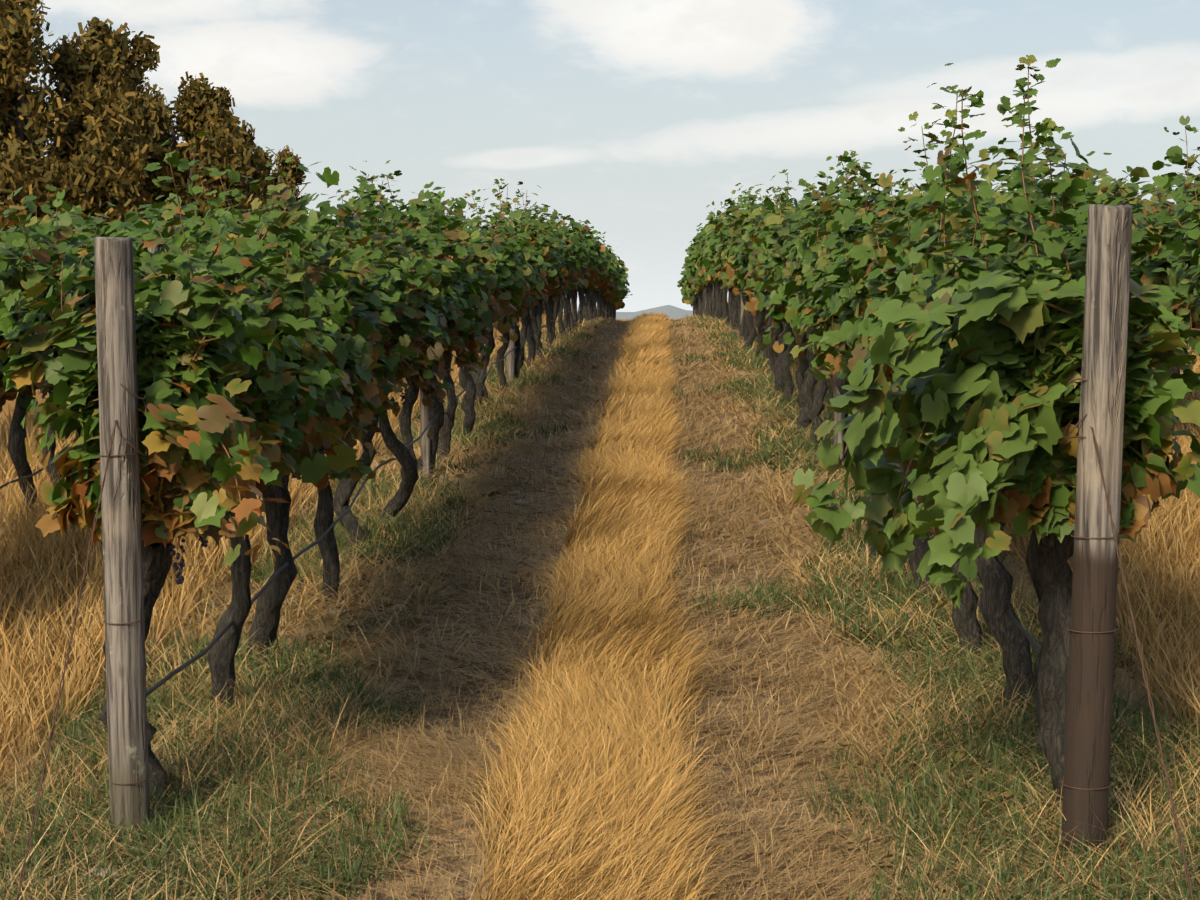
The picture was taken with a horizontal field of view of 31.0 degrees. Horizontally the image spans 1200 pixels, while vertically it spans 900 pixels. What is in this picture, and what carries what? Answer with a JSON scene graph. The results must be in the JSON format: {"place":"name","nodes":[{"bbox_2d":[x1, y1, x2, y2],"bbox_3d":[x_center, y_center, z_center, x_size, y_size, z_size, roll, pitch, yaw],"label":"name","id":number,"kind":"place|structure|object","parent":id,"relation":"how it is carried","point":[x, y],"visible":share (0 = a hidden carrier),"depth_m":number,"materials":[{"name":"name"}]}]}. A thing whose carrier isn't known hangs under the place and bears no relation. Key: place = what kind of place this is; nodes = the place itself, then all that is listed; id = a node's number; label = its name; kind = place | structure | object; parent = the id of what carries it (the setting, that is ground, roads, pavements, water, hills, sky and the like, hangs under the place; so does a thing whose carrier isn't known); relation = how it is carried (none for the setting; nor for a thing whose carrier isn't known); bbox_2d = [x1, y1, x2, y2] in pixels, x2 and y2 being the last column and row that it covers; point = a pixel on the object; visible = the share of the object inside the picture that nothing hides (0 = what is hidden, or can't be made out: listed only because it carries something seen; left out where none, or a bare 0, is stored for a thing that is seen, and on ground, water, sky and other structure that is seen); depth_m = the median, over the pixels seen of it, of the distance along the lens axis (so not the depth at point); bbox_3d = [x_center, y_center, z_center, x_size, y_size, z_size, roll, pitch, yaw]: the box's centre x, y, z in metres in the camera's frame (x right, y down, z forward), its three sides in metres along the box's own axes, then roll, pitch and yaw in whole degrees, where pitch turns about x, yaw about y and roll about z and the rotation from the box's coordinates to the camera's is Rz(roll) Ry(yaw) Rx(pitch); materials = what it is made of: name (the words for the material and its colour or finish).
{"place":"outdoors","nodes":[
{"label":"outdoors","id":0,"kind":"place"},
{"bbox_2d":[0,319,1199,899],"bbox_3d":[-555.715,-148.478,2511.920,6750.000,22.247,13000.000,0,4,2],"label":"ground","id":1,"kind":"structure","parent":0,"point":[480,861],"depth_m":9.13,"materials":[{"name":"soil"}]},
{"bbox_2d":[10,74,53,173],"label":"tree","id":2,"kind":"object","parent":1,"relation":"on","point":[43,142],"depth_m":59.39,"materials":[{"name":"brown plant"}]},
{"bbox_2d":[0,0,164,245],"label":"tree","id":3,"kind":"object","parent":1,"relation":"on","point":[102,148],"visible":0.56,"depth_m":53.06,"materials":[{"name":"brown plant"}]},
{"bbox_2d":[16,237,150,899],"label":"end post","id":4,"kind":"object","parent":1,"relation":"on","point":[124,622],"visible":0.96,"depth_m":6.95,"materials":[{"name":"wood"}]},
{"bbox_2d":[81,868,122,887],"bbox_3d":[-1.519,1.313,6.622,0.130,0.067,0.103,0,4,2],"label":"stone","id":5,"kind":"object","parent":1,"relation":"on","point":[101,874],"visible":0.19,"depth_m":6.60,"materials":[{"name":"grey stone"}]},
{"bbox_2d":[46,65,179,165],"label":"tree","id":6,"kind":"object","parent":1,"relation":"on","point":[143,95],"depth_m":70.63,"materials":[{"name":"brown plant"}]},
{"bbox_2d":[127,71,273,244],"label":"tree","id":7,"kind":"object","parent":1,"relation":"on","point":[204,106],"visible":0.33,"depth_m":56.06,"materials":[{"name":"brown plant"}]},
{"bbox_2d":[143,92,277,232],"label":"tree","id":8,"kind":"object","parent":1,"relation":"on","point":[161,119],"visible":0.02,"depth_m":64.67,"materials":[{"name":"brown plant"}]},
{"bbox_2d":[260,145,330,223],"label":"tree","id":9,"kind":"object","parent":1,"relation":"on","point":[294,177],"visible":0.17,"depth_m":79.61,"materials":[{"name":"brown plant"}]},
{"bbox_2d":[0,306,1187,696],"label":"drip irrigation line","id":10,"kind":"object","parent":1,"relation":"on","point":[324,534],"visible":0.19,"depth_m":9.69,"materials":[{"name":"black plastic"}]},
{"bbox_2d":[0,55,1199,815],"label":"vine","id":11,"kind":"object","parent":1,"relation":"on","point":[1000,331],"depth_m":7.67,"materials":[{"name":"green plant"}]},
{"bbox_2d":[0,65,1199,584],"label":"vine shoots","id":12,"kind":"object","parent":11,"relation":"attached to","point":[572,271],"visible":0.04,"depth_m":8.17,"materials":[{"name":"green plant"}]},
{"bbox_2d":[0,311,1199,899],"bbox_3d":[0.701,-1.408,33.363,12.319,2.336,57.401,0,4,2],"label":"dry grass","id":13,"kind":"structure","parent":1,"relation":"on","point":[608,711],"depth_m":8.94,"materials":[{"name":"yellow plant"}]},
{"bbox_2d":[0,315,1199,899],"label":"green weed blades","id":14,"kind":"object","parent":1,"relation":"on","point":[428,539],"visible":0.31,"depth_m":7.52,"materials":[{"name":"green plant"}]},
{"bbox_2d":[1,404,1199,896],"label":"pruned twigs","id":15,"kind":"object","parent":1,"relation":"on","point":[559,510],"visible":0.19,"depth_m":10.60,"materials":[{"name":"wood"}]},
{"bbox_2d":[16,351,1199,897],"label":"fallen leaves","id":16,"kind":"object","parent":1,"relation":"on","point":[840,635],"visible":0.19,"depth_m":10.11,"materials":[{"name":"brown plant"}]},
{"bbox_2d":[20,287,1199,584],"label":"grape clusters","id":17,"kind":"object","parent":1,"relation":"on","point":[276,487],"visible":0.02,"depth_m":7.65,"materials":[{"name":"purple food"}]},
{"bbox_2d":[148,192,1162,477],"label":"wooden posts","id":18,"kind":"object","parent":1,"relation":"on","point":[426,440],"visible":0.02,"depth_m":15.97,"materials":[{"name":"brown wood"}]},
{"bbox_2d":[329,388,1013,732],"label":"field stones","id":19,"kind":"object","parent":1,"relation":"on","point":[512,502],"visible":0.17,"depth_m":13.32,"materials":[{"name":"grey stone"}]},
{"bbox_2d":[1060,204,1193,899],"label":"end post","id":20,"kind":"object","parent":1,"relation":"on","point":[1096,536],"visible":0.98,"depth_m":6.38,"materials":[{"name":"wood"}]},
{"bbox_2d":[19,0,1199,311],"label":"sky","id":21,"kind":"structure","parent":0,"point":[630,118],"materials":[{"name":"blue"}]},
{"bbox_2d":[544,305,692,318],"bbox_3d":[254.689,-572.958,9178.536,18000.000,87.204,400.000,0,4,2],"label":"hills","id":22,"kind":"structure","parent":0,"point":[671,312],"depth_m":9284.85,"materials":[{"name":"grey"}]}
]}

